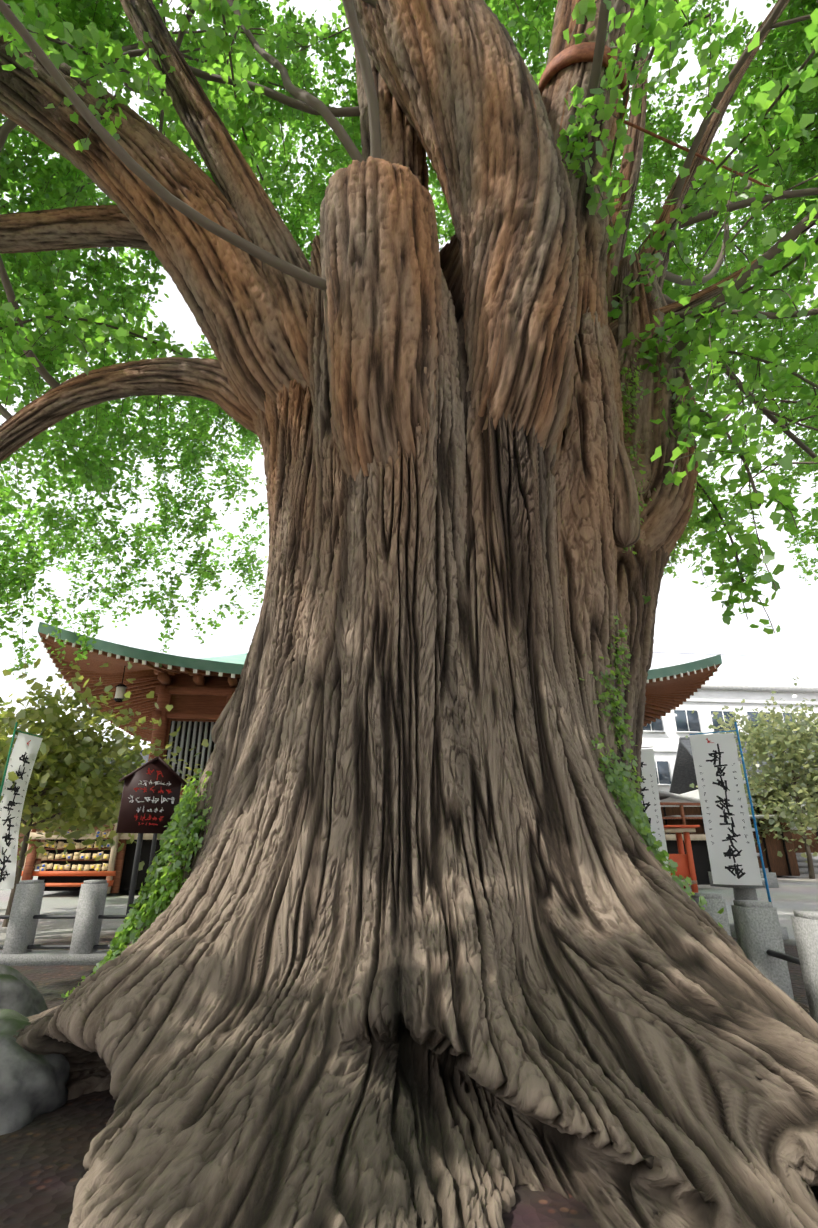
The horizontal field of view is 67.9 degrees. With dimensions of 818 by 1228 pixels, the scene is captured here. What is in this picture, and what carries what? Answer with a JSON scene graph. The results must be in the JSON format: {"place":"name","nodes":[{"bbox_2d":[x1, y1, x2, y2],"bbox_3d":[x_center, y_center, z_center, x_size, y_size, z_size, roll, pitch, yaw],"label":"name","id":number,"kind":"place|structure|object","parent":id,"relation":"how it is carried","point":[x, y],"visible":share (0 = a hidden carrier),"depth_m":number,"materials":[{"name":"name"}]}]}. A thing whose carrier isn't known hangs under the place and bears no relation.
{"place":"outdoors","nodes":[
{"label":"outdoors","id":0,"kind":"place"},
{"bbox_2d":[0,0,817,749],"bbox_3d":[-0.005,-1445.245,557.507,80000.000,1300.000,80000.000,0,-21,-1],"label":"sky","id":1,"kind":"structure","parent":0,"point":[690,626],"depth_m":4893.42,"materials":[{"name":"white"}]},
{"bbox_2d":[0,866,817,1227],"bbox_3d":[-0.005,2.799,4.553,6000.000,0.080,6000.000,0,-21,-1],"label":"ground","id":2,"kind":"structure","parent":0,"point":[42,1170],"depth_m":2.18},
{"bbox_2d":[0,722,42,889],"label":"banner","id":3,"kind":"object","parent":2,"relation":"on","point":[20,762],"visible":0.94,"depth_m":7.49,"materials":[{"name":"fabric"}]},
{"bbox_2d":[0,964,47,1016],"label":"rock","id":4,"kind":"object","parent":2,"relation":"on","point":[20,993],"visible":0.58,"depth_m":3.19,"materials":[{"name":"grey stone"}]},
{"bbox_2d":[0,1009,69,1134],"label":"rock","id":5,"kind":"object","parent":2,"relation":"on","point":[32,1086],"visible":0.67,"depth_m":2.29,"materials":[{"name":"grey stone"}]},
{"bbox_2d":[21,793,120,893],"bbox_3d":[-7.462,5.067,13.532,2.334,2.110,0.942,0,-21,-1],"label":"display stand","id":6,"kind":"object","parent":2,"relation":"on","point":[109,873],"visible":0.44,"depth_m":13.35,"materials":[{"name":"brown wood"}]},
{"bbox_2d":[16,748,148,866],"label":"distant house","id":7,"kind":"structure","parent":2,"relation":"on","point":[146,757],"depth_m":31.63,"materials":[{"name":"white paint"}]},
{"bbox_2d":[0,658,208,926],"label":"tree","id":8,"kind":"object","parent":2,"relation":"on","point":[68,759],"depth_m":8.73,"materials":[{"name":"green plant"}]},
{"bbox_2d":[116,756,186,914],"bbox_3d":[-2.508,2.280,5.714,0.623,1.840,0.115,15,-26,-34],"label":"signboard","id":9,"kind":"object","parent":2,"relation":"on","point":[150,797],"visible":0.92,"depth_m":5.84,"materials":[{"name":"red"}]},
{"bbox_2d":[22,622,721,892],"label":"temple hall","id":10,"kind":"structure","parent":2,"relation":"on","point":[197,693],"depth_m":16.32,"materials":[{"name":"red wood"}]},
{"bbox_2d":[0,0,817,1227],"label":"ginkgo","id":11,"kind":"object","parent":2,"relation":"on","point":[433,937],"depth_m":4.14,"materials":[{"name":"brown wood"}]},
{"bbox_2d":[61,321,724,1001],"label":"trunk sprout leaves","id":12,"kind":"object","parent":11,"relation":"attached to","point":[145,909],"visible":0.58,"depth_m":3.91,"materials":[{"name":"green plant"}]},
{"bbox_2d":[0,0,817,633],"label":"branches","id":13,"kind":"object","parent":11,"relation":"attached to","point":[814,388],"visible":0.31,"depth_m":4.94,"materials":[{"name":"brown"}]},
{"bbox_2d":[0,0,817,634],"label":"tree leaves","id":14,"kind":"object","parent":13,"relation":"attached to","point":[664,30],"visible":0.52,"depth_m":4.94,"materials":[{"name":"green plant"}]},
{"bbox_2d":[211,440,639,743],"bbox_3d":[0.096,-0.091,4.980,3.508,2.263,0.442,-6,-22,16],"label":"ginkgo chichi","id":15,"kind":"object","parent":11,"relation":"attached to","point":[626,523],"visible":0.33,"depth_m":4.56,"materials":[{"name":"brown plant"}]},
{"bbox_2d":[538,42,770,186],"bbox_3d":[2.611,-4.829,6.473,3.106,0.497,0.896,13,-24,-30],"label":"branch","id":16,"kind":"object","parent":11,"relation":"attached to","point":[576,53],"visible":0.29,"depth_m":5.61,"materials":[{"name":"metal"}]},
{"bbox_2d":[0,880,817,1022],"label":"stone fence","id":17,"kind":"object","parent":2,"relation":"on","point":[759,940],"visible":0.4,"depth_m":4.03,"materials":[{"name":"stone"}]},
{"bbox_2d":[640,746,670,874],"bbox_3d":[3.128,2.278,8.301,0.498,3.749,0.127,-11,-23,26],"label":"banner","id":18,"kind":"object","parent":2,"relation":"on","point":[650,797],"visible":0.25,"depth_m":8.12,"materials":[{"name":"fabric"}]},
{"bbox_2d":[663,825,699,892],"bbox_3d":[5.611,5.346,13.246,1.300,1.385,0.950,-2,-21,5],"label":"vermilion stand","id":19,"kind":"object","parent":2,"relation":"on","point":[685,863],"visible":0.31,"depth_m":13.01,"materials":[{"name":"orange paint"}]},
{"bbox_2d":[658,782,799,875],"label":"wooden shed building","id":20,"kind":"structure","parent":2,"relation":"on","point":[786,864],"depth_m":21.53,"materials":[{"name":"brown wood"}]},
{"bbox_2d":[641,684,817,791],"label":"white office building","id":21,"kind":"structure","parent":2,"relation":"on","point":[662,735],"depth_m":37.54,"materials":[{"name":"paint"}]},
{"bbox_2d":[669,736,817,873],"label":"dark wood hall","id":22,"kind":"structure","parent":2,"relation":"on","point":[683,776],"depth_m":30.41,"materials":[{"name":"wood"}]},
{"bbox_2d":[708,868,788,939],"bbox_3d":[3.884,3.314,6.990,0.500,0.725,0.500,8,-22,-19],"label":"stone pedestal","id":23,"kind":"object","parent":2,"relation":"on","point":[744,892],"visible":0.27,"depth_m":6.91,"materials":[{"name":"stone"}]},
{"bbox_2d":[689,722,770,901],"bbox_3d":[3.526,2.385,6.657,0.519,2.376,0.101,-12,-24,28],"label":"banner","id":24,"kind":"object","parent":23,"relation":"on","point":[729,829],"visible":1,"depth_m":6.74,"materials":[{"name":"fabric"}]},
{"bbox_2d":[685,676,817,878],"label":"tree","id":25,"kind":"object","parent":2,"relation":"on","point":[777,736],"depth_m":21.05,"materials":[{"name":"green plant"}]},
{"bbox_2d":[653,652,771,656],"bbox_3d":[4.778,0.644,9.747,4.366,0.685,0.007,14,-25,-32],"label":"overhead wire","id":26,"kind":"object","parent":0,"point":[710,654],"visible":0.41,"depth_m":9.82,"materials":[{"name":"black metal"}]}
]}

